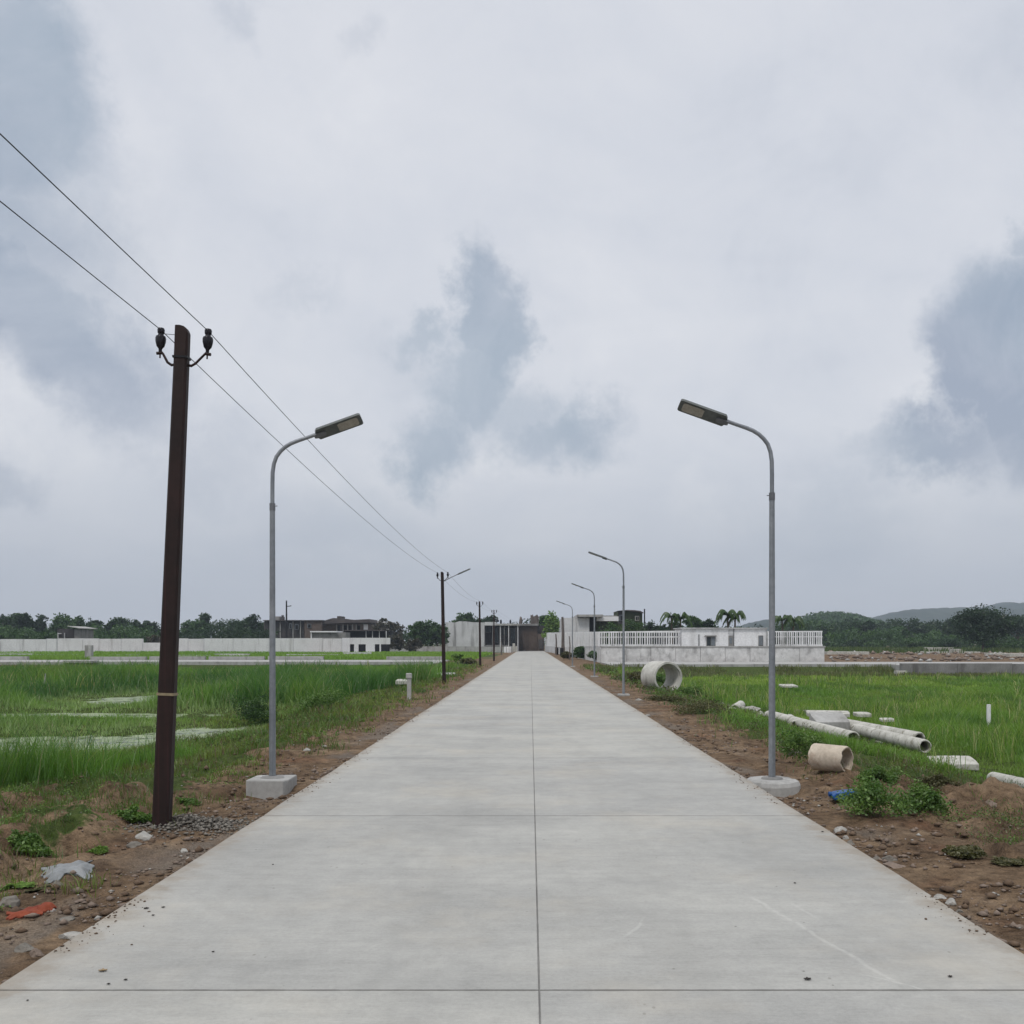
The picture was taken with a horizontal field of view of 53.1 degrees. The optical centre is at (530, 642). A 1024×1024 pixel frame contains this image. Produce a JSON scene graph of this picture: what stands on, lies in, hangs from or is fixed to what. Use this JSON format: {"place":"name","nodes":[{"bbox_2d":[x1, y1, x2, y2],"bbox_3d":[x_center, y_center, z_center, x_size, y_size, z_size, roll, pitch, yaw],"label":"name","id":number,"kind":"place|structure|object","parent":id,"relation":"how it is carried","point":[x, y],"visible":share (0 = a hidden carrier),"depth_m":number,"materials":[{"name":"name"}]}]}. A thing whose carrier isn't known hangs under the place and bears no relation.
{"place":"outdoors","nodes":[
{"label":"outdoors","id":0,"kind":"place"},
{"bbox_2d":[57,626,96,650],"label":"shed","id":1,"kind":"structure","parent":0,"point":[84,632],"depth_m":187.00,"materials":[{"name":"concrete"}]},
{"bbox_2d":[0,732,210,754],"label":"water","id":2,"kind":"structure","parent":0,"point":[131,739],"depth_m":25.31,"materials":[{"name":"grey liquid"}]},
{"bbox_2d":[1,713,220,718],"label":"water","id":3,"kind":"structure","parent":0,"point":[148,715],"depth_m":34.34,"materials":[{"name":"grey liquid"}]},
{"bbox_2d":[82,695,152,704],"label":"water","id":4,"kind":"structure","parent":0,"point":[122,699],"depth_m":43.24,"materials":[{"name":"grey liquid"}]},
{"bbox_2d":[175,726,247,733],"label":"water","id":5,"kind":"structure","parent":0,"point":[204,729],"depth_m":27.96,"materials":[{"name":"grey liquid"}]},
{"bbox_2d":[0,660,449,663],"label":"side road","id":6,"kind":"structure","parent":0,"point":[237,660],"depth_m":100.06,"materials":[{"name":"grey concrete"}]},
{"bbox_2d":[0,650,492,659],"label":"grass","id":7,"kind":"structure","parent":0,"point":[80,655],"depth_m":124.84,"materials":[{"name":"green plant"}]},
{"bbox_2d":[0,651,1023,1023],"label":"road","id":8,"kind":"structure","parent":0,"point":[388,879],"depth_m":6.90,"materials":[{"name":"concrete"}]},
{"bbox_2d":[531,678,540,1023],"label":"road joint","id":9,"kind":"object","parent":8,"relation":"on","point":[536,897],"visible":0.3,"depth_m":6.85,"materials":[{"name":"concrete"}]},
{"bbox_2d":[0,643,1023,984],"bbox_3d":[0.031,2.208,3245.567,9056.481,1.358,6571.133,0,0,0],"label":"ground","id":10,"kind":"structure","parent":0,"point":[42,937],"depth_m":10.91,"materials":[{"name":"soil"}]},
{"bbox_2d":[0,895,19,907],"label":"rock","id":11,"kind":"object","parent":10,"relation":"on","point":[12,901],"visible":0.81,"depth_m":7.19,"materials":[{"name":"grey stone"}]},
{"bbox_2d":[11,612,35,636],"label":"tree","id":12,"kind":"object","parent":10,"relation":"on","point":[23,620],"visible":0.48,"depth_m":226.58,"materials":[{"name":"green plant"}]},
{"bbox_2d":[5,905,42,919],"bbox_3d":[-3.446,1.840,6.981,0.247,0.062,0.280,0,0,-31],"label":"rag","id":13,"kind":"object","parent":10,"relation":"on","point":[21,913],"visible":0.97,"depth_m":6.91,"materials":[{"name":"red fabric"}]},
{"bbox_2d":[0,639,56,651],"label":"boundary wall","id":14,"kind":"structure","parent":10,"relation":"on","point":[22,645],"depth_m":178.02,"materials":[{"name":"white paint"}]},
{"bbox_2d":[6,829,55,856],"bbox_3d":[-4.367,1.769,8.963,0.385,0.287,0.402,0,0,0],"label":"weed clump","id":15,"kind":"object","parent":10,"relation":"on","point":[28,841],"visible":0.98,"depth_m":8.91,"materials":[{"name":"green plant"}]},
{"bbox_2d":[34,614,48,633],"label":"tree","id":16,"kind":"object","parent":10,"relation":"on","point":[40,624],"visible":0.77,"depth_m":235.41,"materials":[{"name":"green plant"}]},
{"bbox_2d":[43,612,78,634],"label":"tree","id":17,"kind":"object","parent":10,"relation":"on","point":[60,622],"visible":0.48,"depth_m":228.21,"materials":[{"name":"green plant"}]},
{"bbox_2d":[41,860,93,883],"bbox_3d":[-3.700,1.811,8.189,0.392,0.095,0.602,0,0,-26],"label":"plastic sheet","id":18,"kind":"object","parent":10,"relation":"on","point":[80,867],"visible":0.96,"depth_m":8.05,"materials":[{"name":"white plastic"}]},
{"bbox_2d":[102,616,130,638],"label":"tree","id":19,"kind":"object","parent":10,"relation":"on","point":[108,626],"visible":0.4,"depth_m":236.23,"materials":[{"name":"green plant"}]},
{"bbox_2d":[58,638,203,651],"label":"boundary wall","id":20,"kind":"structure","parent":10,"relation":"on","point":[108,645],"depth_m":170.01,"materials":[{"name":"white paint"}]},
{"bbox_2d":[114,804,151,823],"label":"weed clump","id":21,"kind":"object","parent":10,"relation":"on","point":[132,814],"visible":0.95,"depth_m":10.23,"materials":[{"name":"green plant"}]},
{"bbox_2d":[80,812,260,843],"bbox_3d":[-3.379,1.808,10.279,1.770,0.320,1.592,0,0,32],"label":"gravel heap","id":22,"kind":"object","parent":10,"relation":"on","point":[201,825],"visible":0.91,"depth_m":10.10,"materials":[{"name":"grey gravel"}]},
{"bbox_2d":[152,325,212,826],"bbox_3d":[-3.522,-0.492,10.100,0.569,5.250,0.136,2,0,0],"label":"utility pole","id":23,"kind":"object","parent":10,"relation":"on","point":[167,694],"visible":0.98,"depth_m":10.04,"materials":[{"name":"wood"}]},
{"bbox_2d":[179,618,210,635],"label":"tree","id":24,"kind":"object","parent":10,"relation":"on","point":[193,625],"visible":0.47,"depth_m":233.05,"materials":[{"name":"green plant"}]},
{"bbox_2d":[0,662,430,664],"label":"kerb","id":25,"kind":"structure","parent":10,"relation":"on","point":[257,663],"depth_m":85.70,"materials":[{"name":"grey concrete"}]},
{"bbox_2d":[0,656,441,659],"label":"kerb","id":26,"kind":"structure","parent":10,"relation":"on","point":[229,658],"depth_m":103.70,"materials":[{"name":"grey concrete"}]},
{"bbox_2d":[0,654,468,788],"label":"grass","id":27,"kind":"structure","parent":10,"relation":"on","point":[354,678],"depth_m":36.02,"materials":[{"name":"green plant"}]},
{"bbox_2d":[0,663,485,910],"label":"grass","id":28,"kind":"structure","parent":10,"relation":"on","point":[357,708],"depth_m":17.46,"materials":[{"name":"green plant"}]},
{"bbox_2d":[226,694,277,726],"bbox_3d":[-8.002,1.959,29.364,1.525,0.970,1.181,0,0,0],"label":"weed clump","id":29,"kind":"object","parent":10,"relation":"on","point":[255,707],"visible":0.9,"depth_m":29.25,"materials":[{"name":"green plant"}]},
{"bbox_2d":[244,613,263,634],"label":"tree","id":30,"kind":"object","parent":10,"relation":"on","point":[254,623],"visible":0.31,"depth_m":239.02,"materials":[{"name":"green plant"}]},
{"bbox_2d":[0,617,544,648],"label":"woods","id":31,"kind":"object","parent":10,"relation":"on","point":[217,628],"visible":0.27,"depth_m":209.88,"materials":[{"name":"green plant"}]},
{"bbox_2d":[204,638,341,651],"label":"boundary wall","id":32,"kind":"structure","parent":10,"relation":"on","point":[281,644],"depth_m":169.02,"materials":[{"name":"white paint"}]},
{"bbox_2d":[263,615,324,637],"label":"brick building","id":33,"kind":"structure","parent":10,"relation":"on","point":[299,628],"depth_m":214.00,"materials":[{"name":"brick"}]},
{"bbox_2d":[246,413,362,799],"bbox_3d":[-2.869,-0.397,13.165,1.430,5.073,0.570,0,0,0],"label":"street lamp","id":34,"kind":"object","parent":10,"relation":"on","point":[272,784],"visible":0.93,"depth_m":13.12,"materials":[{"name":"metal"}]},
{"bbox_2d":[290,688,350,714],"bbox_3d":[-6.169,1.752,30.421,1.878,0.834,1.512,0,0,-37],"label":"weed clump","id":35,"kind":"object","parent":10,"relation":"on","point":[317,700],"visible":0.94,"depth_m":30.17,"materials":[{"name":"green plant"}]},
{"bbox_2d":[310,631,349,637],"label":"outbuilding","id":36,"kind":"structure","parent":10,"relation":"on","point":[328,634],"depth_m":193.00,"materials":[{"name":"paint"}]},
{"bbox_2d":[323,616,377,631],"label":"brick building","id":37,"kind":"structure","parent":10,"relation":"on","point":[340,623],"depth_m":215.88,"materials":[{"name":"grey brick"}]},
{"bbox_2d":[342,638,389,651],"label":"boundary wall","id":38,"kind":"structure","parent":10,"relation":"on","point":[370,643],"depth_m":171.00,"materials":[{"name":"white paint"}]},
{"bbox_2d":[345,630,393,641],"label":"lean to","id":39,"kind":"object","parent":10,"relation":"on","point":[369,633],"visible":0.48,"depth_m":202.00,"materials":[{"name":"white paint"}]},
{"bbox_2d":[350,644,389,651],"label":"backing wall","id":40,"kind":"structure","parent":10,"relation":"on","point":[384,647],"depth_m":172.50,"materials":[{"name":"grey concrete"}]},
{"bbox_2d":[388,634,405,650],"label":"bush","id":41,"kind":"object","parent":10,"relation":"on","point":[398,642],"visible":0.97,"depth_m":175.50,"materials":[{"name":"green plant"}]},
{"bbox_2d":[406,619,436,645],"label":"tree","id":42,"kind":"object","parent":10,"relation":"on","point":[421,631],"visible":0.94,"depth_m":195.34,"materials":[{"name":"green plant"}]},
{"bbox_2d":[429,621,450,645],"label":"tree","id":43,"kind":"object","parent":10,"relation":"on","point":[436,637],"visible":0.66,"depth_m":199.15,"materials":[{"name":"green plant"}]},
{"bbox_2d":[390,646,512,651],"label":"boundary wall","id":44,"kind":"structure","parent":10,"relation":"on","point":[456,648],"depth_m":186.05,"materials":[{"name":"grey concrete"}]},
{"bbox_2d":[436,569,469,682],"bbox_3d":[-3.418,-0.595,46.000,1.543,5.433,0.134,-1,0,0],"label":"utility pole","id":45,"kind":"object","parent":10,"relation":"on","point":[442,580],"visible":1,"depth_m":45.94,"materials":[{"name":"wood"}]},
{"bbox_2d":[446,621,519,650],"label":"white building","id":46,"kind":"structure","parent":10,"relation":"on","point":[464,633],"depth_m":204.00,"materials":[{"name":"paint"}]},
{"bbox_2d":[491,610,496,660],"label":"utility pole","id":47,"kind":"object","parent":10,"relation":"on","point":[493,634],"visible":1,"depth_m":101.94,"materials":[{"name":"wood"}]},
{"bbox_2d":[0,133,498,611],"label":"overhead wire","id":48,"kind":"object","parent":47,"relation":"attached to","point":[175,300],"visible":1,"depth_m":8.58,"materials":[{"name":"black metal"}]},
{"bbox_2d":[0,201,509,621],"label":"overhead wire","id":49,"kind":"object","parent":47,"relation":"attached to","point":[173,342],"visible":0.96,"depth_m":9.77,"materials":[{"name":"black metal"}]},
{"bbox_2d":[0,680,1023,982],"bbox_3d":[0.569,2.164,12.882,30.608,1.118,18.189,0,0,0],"label":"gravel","id":50,"kind":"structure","parent":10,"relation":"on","point":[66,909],"depth_m":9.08,"materials":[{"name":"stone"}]},
{"bbox_2d":[11,709,1023,929],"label":"gravel","id":51,"kind":"structure","parent":10,"relation":"on","point":[229,807],"depth_m":8.87,"materials":[{"name":"grey gravel"}]},
{"bbox_2d":[518,624,543,650],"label":"gatehouse","id":52,"kind":"object","parent":10,"relation":"on","point":[528,637],"visible":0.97,"depth_m":216.10,"materials":[{"name":"metal"}]},
{"bbox_2d":[541,611,559,641],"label":"tree","id":53,"kind":"object","parent":10,"relation":"on","point":[552,624],"visible":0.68,"depth_m":198.11,"materials":[{"name":"green plant"}]},
{"bbox_2d":[560,615,618,643],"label":"white house","id":54,"kind":"structure","parent":10,"relation":"on","point":[583,623],"depth_m":153.30,"materials":[{"name":"paint"}]},
{"bbox_2d":[588,551,629,695],"bbox_3d":[2.719,-0.532,35.600,1.431,5.264,0.400,0,0,0],"label":"street lamp","id":55,"kind":"object","parent":10,"relation":"on","point":[623,641],"visible":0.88,"depth_m":35.57,"materials":[{"name":"metal"}]},
{"bbox_2d":[613,610,642,642],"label":"overgrown house","id":56,"kind":"structure","parent":10,"relation":"on","point":[636,615],"depth_m":172.00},
{"bbox_2d":[620,619,646,643],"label":"bush","id":57,"kind":"object","parent":10,"relation":"on","point":[630,623],"visible":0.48,"depth_m":145.68,"materials":[{"name":"green plant"}]},
{"bbox_2d":[641,661,681,689],"bbox_3d":[5.378,1.419,42.090,1.293,1.290,1.254,0,0,-19],"label":"concrete ring","id":58,"kind":"object","parent":10,"relation":"on","point":[673,672],"visible":0.81,"depth_m":41.90,"materials":[{"name":"grey concrete"}]},
{"bbox_2d":[659,612,692,643],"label":"palm tree","id":59,"kind":"object","parent":10,"relation":"on","point":[676,618],"visible":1,"depth_m":127.40,"materials":[{"name":"green plant"}]},
{"bbox_2d":[545,646,825,662],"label":"compound wall","id":60,"kind":"structure","parent":10,"relation":"on","point":[714,653],"depth_m":93.00,"materials":[{"name":"white paint"}]},
{"bbox_2d":[545,632,561,646],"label":"paling fence","id":61,"kind":"object","parent":60,"relation":"on","point":[550,639],"visible":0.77,"depth_m":173.92,"materials":[{"name":"metal"}]},
{"bbox_2d":[564,632,600,646],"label":"paling fence","id":62,"kind":"object","parent":60,"relation":"on","point":[585,639],"visible":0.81,"depth_m":113.81,"materials":[{"name":"concrete"}]},
{"bbox_2d":[599,631,679,645],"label":"paling fence","id":63,"kind":"object","parent":60,"relation":"on","point":[658,637],"visible":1,"depth_m":93.12,"materials":[{"name":"metal"}]},
{"bbox_2d":[767,631,821,645],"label":"paling fence","id":64,"kind":"object","parent":60,"relation":"on","point":[781,636],"visible":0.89,"depth_m":93.12,"materials":[{"name":"metal"}]},
{"bbox_2d":[669,699,733,714],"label":"weed clump","id":65,"kind":"object","parent":10,"relation":"on","point":[699,705],"visible":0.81,"depth_m":26.20,"materials":[{"name":"green plant"}]},
{"bbox_2d":[714,609,745,627],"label":"palm tree","id":66,"kind":"object","parent":10,"relation":"on","point":[730,615],"visible":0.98,"depth_m":112.25,"materials":[{"name":"green plant"}]},
{"bbox_2d":[677,399,800,796],"bbox_3d":[2.740,-0.500,13.499,1.598,5.400,0.721,0,0,0],"label":"street lamp","id":67,"kind":"object","parent":10,"relation":"on","point":[772,783],"visible":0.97,"depth_m":13.46,"materials":[{"name":"metal"}]},
{"bbox_2d":[613,664,894,666],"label":"kerb","id":68,"kind":"structure","parent":10,"relation":"on","point":[757,665],"depth_m":78.50,"materials":[{"name":"grey concrete"}]},
{"bbox_2d":[775,615,804,632],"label":"palm tree","id":69,"kind":"object","parent":10,"relation":"on","point":[789,618],"visible":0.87,"depth_m":125.40,"materials":[{"name":"green plant"}]},
{"bbox_2d":[765,727,827,761],"bbox_3d":[4.068,1.565,15.552,0.980,0.602,0.879,0,0,0],"label":"weed clump","id":70,"kind":"object","parent":10,"relation":"on","point":[790,741],"visible":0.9,"depth_m":15.45,"materials":[{"name":"green plant"}]},
{"bbox_2d":[580,665,1023,861],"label":"grass","id":71,"kind":"structure","parent":10,"relation":"on","point":[886,764],"depth_m":17.56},
{"bbox_2d":[583,662,1023,677],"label":"grass","id":72,"kind":"structure","parent":10,"relation":"on","point":[870,671],"depth_m":75.48,"materials":[{"name":"green plant"}]},
{"bbox_2d":[586,664,1023,846],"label":"weeds","id":73,"kind":"object","parent":10,"relation":"on","point":[619,677],"visible":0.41,"depth_m":19.00,"materials":[{"name":"green plant"}]},
{"bbox_2d":[595,665,1023,781],"bbox_3d":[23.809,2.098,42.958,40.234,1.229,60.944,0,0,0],"label":"grass","id":74,"kind":"structure","parent":10,"relation":"on","point":[948,681],"depth_m":35.77,"materials":[{"name":"green plant"}]},
{"bbox_2d":[764,711,859,740],"bbox_3d":[6.952,2.099,25.800,0.310,0.348,6.412,0,0,-3],"label":"concrete pipe","id":75,"kind":"object","parent":10,"relation":"on","point":[818,726],"visible":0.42,"depth_m":24.75,"materials":[{"name":"grey concrete"}]},
{"bbox_2d":[809,712,849,729],"bbox_3d":[7.573,2.008,25.950,0.875,0.457,0.740,0,0,0],"label":"concrete slab","id":76,"kind":"object","parent":10,"relation":"on","point":[838,719],"depth_m":25.83,"materials":[{"name":"grey concrete"}]},
{"bbox_2d":[808,743,853,771],"bbox_3d":[4.108,1.583,13.997,0.375,0.377,0.507,0,0,-44],"label":"clay pipe","id":77,"kind":"object","parent":10,"relation":"on","point":[826,757],"visible":0.99,"depth_m":13.92,"materials":[{"name":"beige concrete"}]},
{"bbox_2d":[645,618,1023,647],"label":"woods","id":78,"kind":"object","parent":10,"relation":"on","point":[836,638],"visible":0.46,"depth_m":251.94,"materials":[{"name":"green plant"}]},
{"bbox_2d":[855,620,880,638],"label":"tree","id":79,"kind":"object","parent":10,"relation":"on","point":[868,625],"visible":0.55,"depth_m":283.61,"materials":[{"name":"green plant"}]},
{"bbox_2d":[829,773,920,818],"bbox_3d":[3.622,1.612,10.748,0.964,0.447,0.705,0,0,43],"label":"weed clump","id":80,"kind":"object","parent":10,"relation":"on","point":[873,795],"visible":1,"depth_m":10.67,"materials":[{"name":"green plant"}]},
{"bbox_2d":[851,763,910,786],"bbox_3d":[4.373,1.656,12.715,0.711,0.343,0.557,0,0,0],"label":"weed clump","id":81,"kind":"object","parent":10,"relation":"on","point":[881,771],"visible":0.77,"depth_m":12.62,"materials":[{"name":"green plant"}]},
{"bbox_2d":[848,719,924,738],"bbox_3d":[8.319,2.108,24.650,0.280,0.314,4.712,0,0,-4],"label":"concrete pipe","id":82,"kind":"object","parent":10,"relation":"on","point":[917,734],"visible":0.28,"depth_m":23.45,"materials":[{"name":"grey concrete"}]},
{"bbox_2d":[850,723,931,752],"bbox_3d":[8.129,2.158,23.750,0.280,0.330,5.503,0,0,1],"label":"concrete pipe","id":83,"kind":"object","parent":10,"relation":"on","point":[902,740],"visible":0.71,"depth_m":22.65,"materials":[{"name":"grey concrete"}]},
{"bbox_2d":[887,618,941,641],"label":"tree","id":84,"kind":"object","parent":10,"relation":"on","point":[919,627],"visible":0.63,"depth_m":279.13,"materials":[{"name":"green plant"}]},
{"bbox_2d":[901,637,930,647],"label":"bush","id":85,"kind":"object","parent":10,"relation":"on","point":[910,643],"visible":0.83,"depth_m":225.32,"materials":[{"name":"green plant"}]},
{"bbox_2d":[824,646,1023,653],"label":"grass","id":86,"kind":"structure","parent":10,"relation":"on","point":[879,649],"depth_m":184.54,"materials":[{"name":"green plant"}]},
{"bbox_2d":[828,648,1023,661],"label":"rubble","id":87,"kind":"object","parent":10,"relation":"on","point":[976,657],"visible":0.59,"depth_m":116.37,"materials":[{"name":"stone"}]},
{"bbox_2d":[896,779,956,818],"bbox_3d":[4.247,1.715,11.009,0.596,0.453,0.629,0,0,-34],"label":"weed clump","id":88,"kind":"object","parent":10,"relation":"on","point":[927,797],"visible":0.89,"depth_m":10.88,"materials":[{"name":"green plant"}]},
{"bbox_2d":[911,772,963,792],"bbox_3d":[5.123,1.740,12.757,0.730,0.250,0.671,0,0,0],"label":"weed clump","id":89,"kind":"object","parent":10,"relation":"on","point":[936,777],"visible":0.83,"depth_m":12.70,"materials":[{"name":"green plant"}]},
{"bbox_2d":[927,756,978,769],"bbox_3d":[7.922,2.265,19.210,0.856,0.238,0.460,0,0,0],"label":"concrete slab","id":90,"kind":"object","parent":10,"relation":"on","point":[974,765],"depth_m":19.13,"materials":[{"name":"grey concrete"}]},
{"bbox_2d":[935,639,971,647],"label":"bush","id":91,"kind":"object","parent":10,"relation":"on","point":[949,643],"visible":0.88,"depth_m":218.60,"materials":[{"name":"green plant"}]},
{"bbox_2d":[900,663,1023,674],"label":"retaining wall","id":92,"kind":"structure","parent":10,"relation":"on","point":[949,668],"depth_m":76.00,"materials":[{"name":"concrete"}]},
{"bbox_2d":[941,844,988,858],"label":"weed clump","id":93,"kind":"object","parent":10,"relation":"on","point":[968,851],"visible":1,"depth_m":8.59,"materials":[{"name":"green plant"}]},
{"bbox_2d":[946,603,1023,651],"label":"tree","id":94,"kind":"object","parent":10,"relation":"on","point":[983,625],"visible":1,"depth_m":182.70,"materials":[{"name":"green plant"}]},
{"bbox_2d":[986,772,1023,787],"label":"concrete pipe","id":95,"kind":"object","parent":10,"relation":"on","point":[1001,777],"visible":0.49,"depth_m":16.30,"materials":[{"name":"grey concrete"}]},
{"bbox_2d":[989,856,1023,865],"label":"weed clump","id":96,"kind":"object","parent":10,"relation":"on","point":[1002,860],"visible":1,"depth_m":8.35,"materials":[{"name":"green plant"}]},
{"bbox_2d":[0,0,1023,640],"label":"sky","id":97,"kind":"structure","parent":0,"point":[510,239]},
{"bbox_2d":[673,628,767,645],"bbox_3d":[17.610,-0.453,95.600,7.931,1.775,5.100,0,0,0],"label":"house","id":98,"kind":"structure","parent":0,"point":[723,636],"depth_m":93.35,"materials":[{"name":"white paint"}]},
{"bbox_2d":[736,613,868,630],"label":"hills","id":99,"kind":"structure","parent":0,"point":[764,623],"depth_m":1120.01,"materials":[{"name":"green plant"}]},
{"bbox_2d":[600,662,1023,665],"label":"side road","id":100,"kind":"structure","parent":0,"point":[607,663],"depth_m":88.58,"materials":[{"name":"grey concrete"}]},
{"bbox_2d":[871,607,1023,637],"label":"hills","id":101,"kind":"structure","parent":0,"point":[927,614],"depth_m":1319.39,"materials":[{"name":"green plant"}]},
{"bbox_2d":[983,602,1023,608],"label":"hills","id":102,"kind":"structure","parent":0,"point":[1011,605],"depth_m":1607.96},
{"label":"wooded hill","id":103,"kind":"structure","parent":0,"visible":0},
{"bbox_2d":[786,611,888,640],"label":"woods","id":104,"kind":"object","parent":103,"relation":"on","point":[830,617],"visible":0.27,"depth_m":575.45,"materials":[{"name":"green plant"}]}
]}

